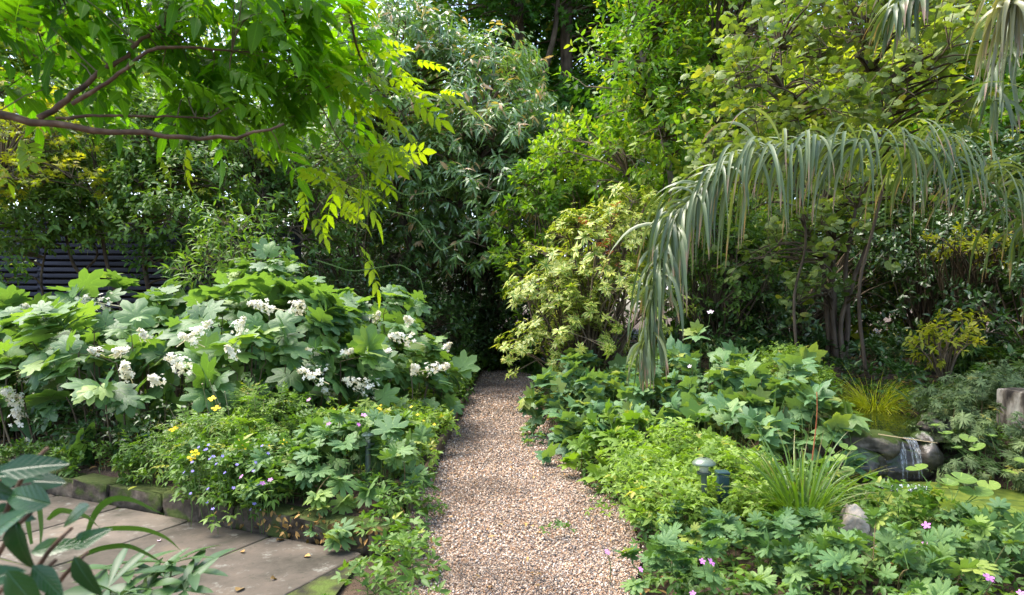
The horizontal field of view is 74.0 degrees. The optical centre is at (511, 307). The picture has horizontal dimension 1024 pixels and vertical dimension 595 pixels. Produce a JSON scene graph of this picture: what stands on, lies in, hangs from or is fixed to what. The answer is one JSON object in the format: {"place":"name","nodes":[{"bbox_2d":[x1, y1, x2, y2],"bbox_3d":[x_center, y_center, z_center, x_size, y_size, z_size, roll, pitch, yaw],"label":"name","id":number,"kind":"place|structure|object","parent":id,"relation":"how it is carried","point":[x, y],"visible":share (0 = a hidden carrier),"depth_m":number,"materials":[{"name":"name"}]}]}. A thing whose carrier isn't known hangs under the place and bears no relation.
{"place":"outdoors","nodes":[
{"label":"outdoors","id":0,"kind":"place"},
{"bbox_2d":[0,487,360,594],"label":"patio","id":1,"kind":"structure","parent":0,"point":[252,569],"depth_m":3.90,"materials":[{"name":"stone"}]},
{"bbox_2d":[60,543,234,594],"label":"hellebore","id":2,"kind":"object","parent":1,"relation":"on","point":[192,570],"visible":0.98,"depth_m":2.38,"materials":[{"name":"green plant"}]},
{"bbox_2d":[0,0,991,309],"label":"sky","id":3,"kind":"structure","parent":0,"point":[628,306],"materials":[{"name":"white"}]},
{"bbox_2d":[0,310,1023,594],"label":"ground","id":4,"kind":"structure","parent":0,"point":[354,586],"depth_m":5.17,"materials":[{"name":"soil"}]},
{"bbox_2d":[0,447,111,594],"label":"glossy shrub","id":5,"kind":"object","parent":4,"relation":"on","point":[21,506],"visible":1,"depth_m":1.10,"materials":[{"name":"green plant"}]},
{"bbox_2d":[0,67,112,212],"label":"golden maple","id":6,"kind":"object","parent":4,"relation":"on","point":[8,155],"visible":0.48,"depth_m":8.17,"materials":[{"name":"plant"}]},
{"bbox_2d":[0,282,119,454],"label":"oakleaf hydrangea","id":7,"kind":"object","parent":4,"relation":"on","point":[10,295],"visible":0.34,"depth_m":6.47,"materials":[{"name":"green plant"}]},
{"bbox_2d":[0,2,140,220],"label":"garden tree","id":8,"kind":"object","parent":4,"relation":"on","point":[28,67],"visible":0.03,"depth_m":16.81,"materials":[{"name":"green plant"}]},
{"bbox_2d":[0,437,201,488],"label":"creeping herb","id":9,"kind":"object","parent":4,"relation":"on","point":[54,451],"visible":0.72,"depth_m":5.17,"materials":[{"name":"green plant"}]},
{"bbox_2d":[25,496,181,564],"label":"lily turf","id":10,"kind":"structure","parent":4,"relation":"on","point":[100,506],"depth_m":1.75,"materials":[{"name":"green plant"}]},
{"bbox_2d":[7,382,243,473],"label":"skirt shrub","id":11,"kind":"object","parent":4,"relation":"on","point":[146,424],"visible":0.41,"depth_m":5.52,"materials":[{"name":"green plant"}]},
{"bbox_2d":[0,66,264,385],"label":"privet shrub","id":12,"kind":"object","parent":4,"relation":"on","point":[136,163],"visible":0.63,"depth_m":8.98,"materials":[{"name":"green plant"}]},
{"bbox_2d":[0,0,274,237],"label":"garden tree","id":13,"kind":"object","parent":4,"relation":"on","point":[40,28],"visible":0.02,"depth_m":16.34,"materials":[{"name":"green plant"}]},
{"bbox_2d":[0,218,300,379],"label":"slat fence","id":14,"kind":"object","parent":4,"relation":"on","point":[58,269],"visible":0.09,"depth_m":10.98,"materials":[{"name":"wood"}]},
{"bbox_2d":[0,496,362,594],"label":"patio bedding","id":15,"kind":"object","parent":4,"relation":"on","point":[326,584],"visible":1,"depth_m":3.45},
{"bbox_2d":[0,237,399,468],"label":"oakleaf hydrangea","id":16,"kind":"object","parent":4,"relation":"on","point":[224,338],"visible":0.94,"depth_m":6.06,"materials":[{"name":"green plant"}]},
{"bbox_2d":[0,459,400,559],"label":"retaining kerb","id":17,"kind":"structure","parent":4,"relation":"on","point":[95,487],"depth_m":4.46,"materials":[{"name":"stone"}]},
{"bbox_2d":[162,380,263,450],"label":"dried flower clump","id":18,"kind":"object","parent":4,"relation":"on","point":[207,409],"visible":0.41,"depth_m":5.11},
{"bbox_2d":[110,377,326,498],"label":"welsh poppy","id":19,"kind":"object","parent":4,"relation":"on","point":[233,425],"visible":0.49,"depth_m":5.00,"materials":[{"name":"green plant"}]},
{"bbox_2d":[147,182,312,301],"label":"willow leaved shrub","id":20,"kind":"object","parent":4,"relation":"on","point":[240,250],"visible":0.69,"depth_m":8.02,"materials":[{"name":"green plant"}]},
{"bbox_2d":[6,387,459,478],"bbox_3d":[-4.343,1.240,8.761,7.424,0.283,8.597,0,0,0],"label":"ground cover","id":21,"kind":"object","parent":4,"relation":"on","point":[11,434],"visible":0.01,"depth_m":5.64,"materials":[{"name":"green plant"}]},
{"bbox_2d":[0,0,487,307],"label":"overhanging tree","id":22,"kind":"object","parent":4,"relation":"on","point":[279,28],"visible":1,"depth_m":2.61,"materials":[{"name":"green plant"}]},
{"bbox_2d":[161,434,326,533],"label":"bellflower","id":23,"kind":"object","parent":4,"relation":"on","point":[226,464],"visible":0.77,"depth_m":4.38,"materials":[{"name":"green plant"}]},
{"bbox_2d":[135,87,380,288],"bbox_3d":[-4.186,-1.115,10.608,4.164,5.011,2.893,0,0,0],"label":"elder shrub","id":24,"kind":"object","parent":4,"relation":"on","point":[276,190],"visible":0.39,"depth_m":10.30,"materials":[{"name":"green plant"}]},
{"bbox_2d":[159,0,459,280],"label":"garden tree","id":25,"kind":"object","parent":4,"relation":"on","point":[227,41],"visible":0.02,"depth_m":19.41,"materials":[{"name":"green plant"}]},
{"bbox_2d":[187,498,460,560],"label":"dead leaves","id":26,"kind":"object","parent":4,"relation":"on","point":[278,519],"visible":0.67,"depth_m":4.05,"materials":[{"name":"plant"}]},
{"bbox_2d":[303,517,356,551],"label":"geranium seedling","id":27,"kind":"object","parent":4,"relation":"on","point":[334,541],"visible":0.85,"depth_m":3.90,"materials":[{"name":"green plant"}]},
{"bbox_2d":[282,392,377,458],"bbox_3d":[-1.467,0.990,5.555,0.853,0.602,0.433,0,0,0],"label":"spiky spurge","id":28,"kind":"object","parent":4,"relation":"on","point":[363,403],"visible":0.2,"depth_m":5.54,"materials":[{"name":"green plant"}]},
{"bbox_2d":[239,398,440,516],"bbox_3d":[-1.147,1.059,4.796,1.325,0.940,1.594,0,0,0],"label":"geranium cushion","id":29,"kind":"object","parent":4,"relation":"on","point":[386,453],"visible":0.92,"depth_m":4.50,"materials":[{"name":"green plant"}]},
{"bbox_2d":[245,164,478,360],"bbox_3d":[-2.739,-0.664,12.038,3.769,3.953,3.618,0,0,-43],"label":"holly bush","id":30,"kind":"object","parent":4,"relation":"on","point":[359,284],"visible":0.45,"depth_m":11.89,"materials":[{"name":"green plant"}]},
{"bbox_2d":[199,41,533,328],"bbox_3d":[-3.601,-2.615,17.459,8.733,8.634,6.672,0,0,0],"label":"garden tree","id":31,"kind":"object","parent":4,"relation":"on","point":[394,217],"visible":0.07,"depth_m":16.44,"materials":[{"name":"green plant"}]},
{"bbox_2d":[361,431,374,489],"bbox_3d":[-0.974,1.078,4.600,0.092,0.484,0.092,0,0,0],"label":"garden lamp","id":32,"kind":"object","parent":4,"relation":"on","point":[367,434],"visible":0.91,"depth_m":4.58,"materials":[{"name":"grey"}]},
{"bbox_2d":[280,384,460,481],"bbox_3d":[-1.259,1.072,6.601,1.548,0.626,3.172,0,0,0],"label":"yellow loosestrife","id":33,"kind":"object","parent":4,"relation":"on","point":[418,414],"visible":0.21,"depth_m":6.09,"materials":[{"name":"green plant"}]},
{"bbox_2d":[276,284,480,427],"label":"oakleaf hydrangea","id":34,"kind":"object","parent":4,"relation":"on","point":[419,361],"visible":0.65,"depth_m":7.20,"materials":[{"name":"green plant"}]},
{"bbox_2d":[321,470,451,594],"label":"strawberry patch","id":35,"kind":"object","parent":4,"relation":"on","point":[405,558],"visible":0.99,"depth_m":3.57,"materials":[{"name":"green plant"}]},
{"bbox_2d":[255,0,582,335],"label":"loquat tree","id":36,"kind":"object","parent":4,"relation":"on","point":[498,149],"visible":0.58,"depth_m":12.24,"materials":[{"name":"green plant"}]},
{"bbox_2d":[406,374,477,513],"bbox_3d":[-0.700,1.345,9.116,0.064,0.146,9.042,0,0,0],"label":"timber edging","id":37,"kind":"object","parent":4,"relation":"on","point":[440,446],"visible":0.28,"depth_m":6.63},
{"bbox_2d":[427,346,485,419],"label":"edge herb","id":38,"kind":"object","parent":4,"relation":"on","point":[467,385],"visible":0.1,"depth_m":10.09,"materials":[{"name":"green plant"}]},
{"bbox_2d":[402,181,569,369],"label":"evergreen shrub","id":39,"kind":"object","parent":4,"relation":"on","point":[490,312],"visible":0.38,"depth_m":14.58,"materials":[{"name":"green plant"}]},
{"bbox_2d":[481,366,526,369],"bbox_3d":[-0.152,1.370,15.300,1.521,0.101,0.102,0,0,0],"label":"step board","id":40,"kind":"object","parent":4,"relation":"on","point":[509,368],"visible":0.05,"depth_m":15.25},
{"bbox_2d":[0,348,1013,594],"bbox_3d":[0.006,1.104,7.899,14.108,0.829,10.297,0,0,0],"label":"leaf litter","id":41,"kind":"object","parent":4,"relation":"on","point":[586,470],"visible":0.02,"depth_m":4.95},
{"bbox_2d":[473,329,550,375],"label":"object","id":42,"kind":"object","parent":4,"relation":"on","point":[536,365],"visible":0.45,"depth_m":14.65,"materials":[{"name":"green plant"}]},
{"bbox_2d":[18,328,1011,420],"bbox_3d":[-0.004,0.996,14.000,24.303,0.990,12.256,0,0,0],"label":"ivy ground cover","id":43,"kind":"object","parent":4,"relation":"on","point":[633,334],"visible":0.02,"depth_m":10.48,"materials":[{"name":"green plant"}]},
{"bbox_2d":[408,0,649,320],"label":"garden tree","id":44,"kind":"object","parent":4,"relation":"on","point":[546,46],"visible":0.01,"depth_m":20.50,"materials":[{"name":"green plant"}]},
{"bbox_2d":[392,0,703,357],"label":"maple tree","id":45,"kind":"object","parent":4,"relation":"on","point":[506,12],"visible":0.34,"depth_m":18.27,"materials":[{"name":"green plant"}]},
{"bbox_2d":[477,137,693,363],"bbox_3d":[1.222,-0.666,10.880,3.599,4.190,2.555,0,0,0],"label":"skimmia shrub","id":46,"kind":"object","parent":4,"relation":"on","point":[568,191],"visible":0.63,"depth_m":10.62,"materials":[{"name":"green plant"}]},
{"bbox_2d":[490,180,696,412],"bbox_3d":[0.941,-0.126,8.654,2.523,3.108,2.488,0,0,0],"label":"variegated rhododendron","id":47,"kind":"object","parent":4,"relation":"on","point":[597,330],"visible":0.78,"depth_m":8.43,"materials":[{"name":"green plant"}]},
{"bbox_2d":[516,287,713,464],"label":"anemone clump","id":48,"kind":"object","parent":4,"relation":"on","point":[595,390],"visible":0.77,"depth_m":7.01,"materials":[{"name":"green plant"}]},
{"bbox_2d":[557,397,716,493],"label":"anemone clump","id":49,"kind":"object","parent":4,"relation":"on","point":[582,447],"visible":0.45,"depth_m":5.66,"materials":[{"name":"green plant"}]},
{"bbox_2d":[523,0,836,350],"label":"magnolia tree","id":50,"kind":"object","parent":4,"relation":"on","point":[648,21],"visible":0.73,"depth_m":9.22,"materials":[{"name":"green plant"}]},
{"bbox_2d":[528,0,834,329],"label":"garden tree","id":51,"kind":"object","parent":4,"relation":"on","point":[584,81],"visible":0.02,"depth_m":18.23,"materials":[{"name":"green plant"}]},
{"bbox_2d":[542,50,849,341],"bbox_3d":[3.710,-1.949,14.487,6.555,6.662,6.499,0,0,0],"label":"garden tree","id":52,"kind":"object","parent":4,"relation":"on","point":[576,110],"visible":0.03,"depth_m":13.35,"materials":[{"name":"green plant"}]},
{"bbox_2d":[587,416,806,539],"bbox_3d":[1.266,1.138,4.795,1.413,0.586,2.102,0,0,0],"label":"ground elder","id":53,"kind":"object","parent":4,"relation":"on","point":[676,477],"visible":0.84,"depth_m":4.41,"materials":[{"name":"green plant"}]},
{"bbox_2d":[692,457,715,521],"bbox_3d":[1.186,1.169,4.200,0.147,0.487,0.147,0,0,0],"label":"garden lamp","id":54,"kind":"object","parent":4,"relation":"on","point":[704,464],"visible":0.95,"depth_m":4.18,"materials":[{"name":"grey"}]},
{"bbox_2d":[715,470,729,502],"bbox_3d":[1.346,1.142,4.350,0.078,0.197,0.078,0,0,0],"label":"junction box","id":55,"kind":"object","parent":4,"relation":"on","point":[722,480],"visible":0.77,"depth_m":4.32,"materials":[{"name":"teal plastic"}]},
{"bbox_2d":[636,183,828,349],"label":"laurel bush","id":56,"kind":"object","parent":4,"relation":"on","point":[729,303],"visible":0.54,"depth_m":10.01,"materials":[{"name":"green plant"}]},
{"bbox_2d":[649,310,872,486],"bbox_3d":[2.154,0.800,6.393,1.781,1.560,3.026,0,0,0],"label":"anemone clump","id":57,"kind":"object","parent":4,"relation":"on","point":[734,398],"visible":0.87,"depth_m":5.88,"materials":[{"name":"green plant"}]},
{"bbox_2d":[728,338,848,408],"bbox_3d":[2.938,0.815,7.483,1.294,0.970,2.097,0,0,39],"label":"mint patch","id":58,"kind":"object","parent":4,"relation":"on","point":[821,375],"visible":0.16,"depth_m":7.35,"materials":[{"name":"green plant"}]},
{"bbox_2d":[561,378,1023,594],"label":"ground cover","id":59,"kind":"object","parent":4,"relation":"on","point":[691,579],"visible":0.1,"depth_m":3.44,"materials":[{"name":"green plant"}]},
{"bbox_2d":[711,421,893,533],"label":"grass clump","id":60,"kind":"object","parent":4,"relation":"on","point":[779,487],"visible":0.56,"depth_m":4.02,"materials":[{"name":"green plant"}]},
{"bbox_2d":[691,200,931,358],"bbox_3d":[4.744,-0.480,10.825,5.112,2.778,2.565,0,0,-33],"label":"laurel bush","id":61,"kind":"object","parent":4,"relation":"on","point":[782,327],"visible":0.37,"depth_m":10.61,"materials":[{"name":"green plant"}]},
{"bbox_2d":[600,81,1023,391],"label":"feather palm","id":62,"kind":"object","parent":4,"relation":"on","point":[672,240],"visible":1,"depth_m":4.08,"materials":[{"name":"green plant"}]},
{"bbox_2d":[600,315,1023,389],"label":"woodland cover","id":63,"kind":"object","parent":4,"relation":"on","point":[871,341],"visible":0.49,"depth_m":8.63,"materials":[{"name":"green plant"}]},
{"bbox_2d":[809,392,817,494],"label":"dry stalk","id":64,"kind":"object","parent":4,"relation":"on","point":[815,431],"visible":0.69,"depth_m":4.20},
{"bbox_2d":[604,496,1023,594],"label":"geranium patch","id":65,"kind":"object","parent":4,"relation":"on","point":[832,548],"visible":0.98,"depth_m":3.26,"materials":[{"name":"green plant"}]},
{"bbox_2d":[804,411,829,420],"bbox_3d":[2.986,1.058,6.498,0.371,0.264,0.438,0,0,0],"label":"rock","id":66,"kind":"object","parent":4,"relation":"on","point":[824,415],"visible":0.04,"depth_m":6.37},
{"bbox_2d":[771,445,866,501],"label":"grass clump","id":67,"kind":"object","parent":4,"relation":"on","point":[827,468],"visible":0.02,"depth_m":4.88,"materials":[{"name":"green plant"}]},
{"bbox_2d":[705,132,954,364],"bbox_3d":[4.093,-0.704,8.813,2.980,3.148,1.914,0,0,-34],"label":"redbud tree","id":68,"kind":"object","parent":4,"relation":"on","point":[826,218],"visible":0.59,"depth_m":8.72,"materials":[{"name":"green plant"}]},
{"bbox_2d":[812,431,856,481],"bbox_3d":[2.607,1.165,5.454,0.292,0.437,1.918,0,0,27],"label":"marsh marigold","id":69,"kind":"object","parent":4,"relation":"on","point":[825,444],"visible":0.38,"depth_m":5.07,"materials":[{"name":"green plant"}]},
{"bbox_2d":[656,21,1020,343],"bbox_3d":[6.377,-2.343,13.736,7.387,7.333,6.221,0,0,-25],"label":"garden tree","id":70,"kind":"object","parent":4,"relation":"on","point":[866,171],"visible":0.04,"depth_m":12.66,"materials":[{"name":"green plant"}]},
{"bbox_2d":[665,0,1023,337],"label":"garden tree","id":71,"kind":"object","parent":4,"relation":"on","point":[969,12],"visible":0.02,"depth_m":15.02,"materials":[{"name":"green plant"}]},
{"bbox_2d":[671,0,1021,386],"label":"hazel tree","id":72,"kind":"object","parent":4,"relation":"on","point":[843,14],"visible":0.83,"depth_m":6.72,"materials":[{"name":"green plant"}]},
{"bbox_2d":[838,503,869,533],"bbox_3d":[1.957,1.248,3.899,0.170,0.253,0.125,0,0,20],"label":"rock","id":73,"kind":"object","parent":4,"relation":"on","point":[850,522],"visible":0.62,"depth_m":3.85,"materials":[{"name":"stone"}]},
{"bbox_2d":[834,447,887,482],"bbox_3d":[2.867,1.302,5.588,0.398,0.313,0.332,0,0,-30],"label":"rock","id":74,"kind":"object","parent":4,"relation":"on","point":[878,461],"visible":0.49,"depth_m":5.49,"materials":[{"name":"stone"}]},
{"bbox_2d":[729,442,1023,540],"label":"cranesbill","id":75,"kind":"object","parent":4,"relation":"on","point":[928,501],"visible":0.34,"depth_m":4.24,"materials":[{"name":"green plant"}]},
{"bbox_2d":[864,524,889,548],"bbox_3d":[2.085,1.333,3.902,0.218,0.210,0.149,0,0,0],"label":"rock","id":76,"kind":"object","parent":4,"relation":"on","point":[872,530],"visible":0.08,"depth_m":3.84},
{"bbox_2d":[835,362,919,413],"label":"sedge clump","id":77,"kind":"object","parent":4,"relation":"on","point":[862,403],"visible":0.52,"depth_m":7.40,"materials":[{"name":"green plant"}]},
{"bbox_2d":[794,17,1023,341],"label":"garden tree","id":78,"kind":"object","parent":4,"relation":"on","point":[953,80],"visible":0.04,"depth_m":13.12,"materials":[{"name":"green plant"}]},
{"bbox_2d":[881,449,936,481],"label":"waterfall","id":79,"kind":"structure","parent":4,"relation":"on","point":[898,463],"depth_m":5.64,"materials":[{"name":"liquid"}]},
{"bbox_2d":[841,429,903,459],"bbox_3d":[3.040,1.149,5.735,0.479,0.239,0.409,0,0,0],"label":"rock","id":80,"kind":"object","parent":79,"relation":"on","point":[891,447],"visible":0.6,"depth_m":5.62,"materials":[{"name":"stone"}]},
{"bbox_2d":[878,434,935,442],"bbox_3d":[3.162,1.046,5.445,0.022,0.020,0.425,0,0,-45],"label":"fallen stick","id":81,"kind":"object","parent":80,"relation":"on","point":[904,438],"visible":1,"depth_m":5.45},
{"bbox_2d":[901,438,916,449],"bbox_3d":[3.216,1.180,5.846,0.534,0.139,0.338,0,0,22],"label":"rock","id":82,"kind":"object","parent":4,"relation":"on","point":[908,445],"visible":0.15,"depth_m":5.72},
{"bbox_2d":[889,380,950,408],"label":"iris clump","id":83,"kind":"object","parent":4,"relation":"on","point":[906,397],"visible":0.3,"depth_m":7.14,"materials":[{"name":"green plant"}]},
{"bbox_2d":[908,431,943,471],"bbox_3d":[3.477,1.224,5.739,0.249,0.364,0.322,0,0,0],"label":"rock","id":84,"kind":"object","parent":4,"relation":"on","point":[930,455],"visible":0.64,"depth_m":5.62,"materials":[{"name":"stone"}]},
{"bbox_2d":[834,0,1023,334],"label":"garden tree","id":85,"kind":"object","parent":4,"relation":"on","point":[953,95],"depth_m":16.13,"materials":[{"name":"green plant"}]},
{"bbox_2d":[841,117,1023,349],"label":"laurel bush","id":86,"kind":"object","parent":4,"relation":"on","point":[921,304],"visible":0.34,"depth_m":10.42,"materials":[{"name":"green plant"}]},
{"bbox_2d":[857,0,1023,144],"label":"tall palm","id":87,"kind":"object","parent":4,"relation":"on","point":[1009,25],"visible":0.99,"depth_m":4.55,"materials":[{"name":"green plant"}]},
{"bbox_2d":[865,14,1023,347],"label":"garden tree","id":88,"kind":"object","parent":4,"relation":"on","point":[986,115],"visible":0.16,"depth_m":11.86,"materials":[{"name":"green plant"}]},
{"bbox_2d":[901,307,990,383],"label":"golden shrub","id":89,"kind":"object","parent":4,"relation":"on","point":[945,363],"visible":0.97,"depth_m":7.88,"materials":[{"name":"plant"}]},
{"bbox_2d":[896,464,1022,519],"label":"marsh marigold","id":90,"kind":"object","parent":4,"relation":"on","point":[983,488],"visible":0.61,"depth_m":4.56,"materials":[{"name":"green plant"}]},
{"bbox_2d":[901,359,1023,473],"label":"feathery spurge","id":91,"kind":"object","parent":4,"relation":"on","point":[973,391],"visible":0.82,"depth_m":6.13,"materials":[{"name":"green plant"}]},
{"bbox_2d":[915,221,1023,341],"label":"golden shrub","id":92,"kind":"object","parent":4,"relation":"on","point":[962,257],"visible":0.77,"depth_m":9.13,"materials":[{"name":"plant"}]},
{"bbox_2d":[915,330,1023,381],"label":"spiky spurge","id":93,"kind":"object","parent":4,"relation":"on","point":[964,362],"visible":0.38,"depth_m":8.28,"materials":[{"name":"green plant"}]},
{"bbox_2d":[924,127,1023,378],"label":"laurel bush","id":94,"kind":"object","parent":4,"relation":"on","point":[1014,285],"visible":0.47,"depth_m":8.53,"materials":[{"name":"green plant"}]},
{"bbox_2d":[926,413,1023,492],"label":"feathery spurge","id":95,"kind":"object","parent":4,"relation":"on","point":[949,469],"visible":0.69,"depth_m":5.44,"materials":[{"name":"green plant"}]},
{"bbox_2d":[940,362,1012,406],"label":"pond herb","id":96,"kind":"object","parent":4,"relation":"on","point":[978,367],"visible":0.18,"depth_m":7.40,"materials":[{"name":"green plant"}]},
{"bbox_2d":[931,424,1023,479],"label":"marsh marigold","id":97,"kind":"object","parent":4,"relation":"on","point":[978,446],"visible":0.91,"depth_m":5.30,"materials":[{"name":"green plant"}]},
{"bbox_2d":[996,387,1023,441],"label":"timber post","id":98,"kind":"object","parent":4,"relation":"on","point":[1011,399],"visible":0.49,"depth_m":5.90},
{"bbox_2d":[395,370,647,594],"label":"gravel path","id":99,"kind":"structure","parent":0,"point":[557,546],"depth_m":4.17,"materials":[{"name":"gravel"}]},
{"bbox_2d":[435,386,611,586],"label":"leaf litter","id":100,"kind":"object","parent":99,"relation":"on","point":[510,507],"visible":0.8,"depth_m":4.47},
{"bbox_2d":[519,424,546,445],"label":"seedling","id":101,"kind":"object","parent":99,"relation":"on","point":[541,435],"visible":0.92,"depth_m":6.87,"materials":[{"name":"green plant"}]},
{"bbox_2d":[539,518,576,533],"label":"seedling","id":102,"kind":"object","parent":99,"relation":"on","point":[558,522],"visible":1,"depth_m":4.12,"materials":[{"name":"green plant"}]},
{"bbox_2d":[587,486,615,503],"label":"seedling","id":103,"kind":"object","parent":99,"relation":"on","point":[608,498],"visible":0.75,"depth_m":4.80,"materials":[{"name":"green plant"}]},
{"bbox_2d":[585,497,623,516],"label":"seedling","id":104,"kind":"object","parent":99,"relation":"on","point":[602,507],"visible":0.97,"depth_m":4.52,"materials":[{"name":"green plant"}]},
{"bbox_2d":[628,537,650,548],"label":"seedling","id":105,"kind":"object","parent":99,"relation":"on","point":[640,541],"visible":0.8,"depth_m":3.82,"materials":[{"name":"green plant"}]},
{"bbox_2d":[878,484,932,492],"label":"pond water","id":106,"kind":"structure","parent":0,"point":[908,489],"depth_m":5.36,"materials":[{"name":"liquid"}]},
{"bbox_2d":[837,481,1023,530],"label":"duckweed","id":107,"kind":"object","parent":106,"relation":"on","point":[1016,497],"visible":0.17,"depth_m":5.14,"materials":[{"name":"plant"}]},
{"bbox_2d":[850,407,964,442],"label":"pool water","id":108,"kind":"structure","parent":0,"point":[892,422],"depth_m":6.50,"materials":[{"name":"green liquid"}]},
{"bbox_2d":[916,416,951,431],"bbox_3d":[3.860,1.079,6.205,0.326,0.189,0.218,0,0,-31],"label":"rock","id":109,"kind":"object","parent":108,"relation":"in","point":[936,420],"visible":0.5,"depth_m":6.12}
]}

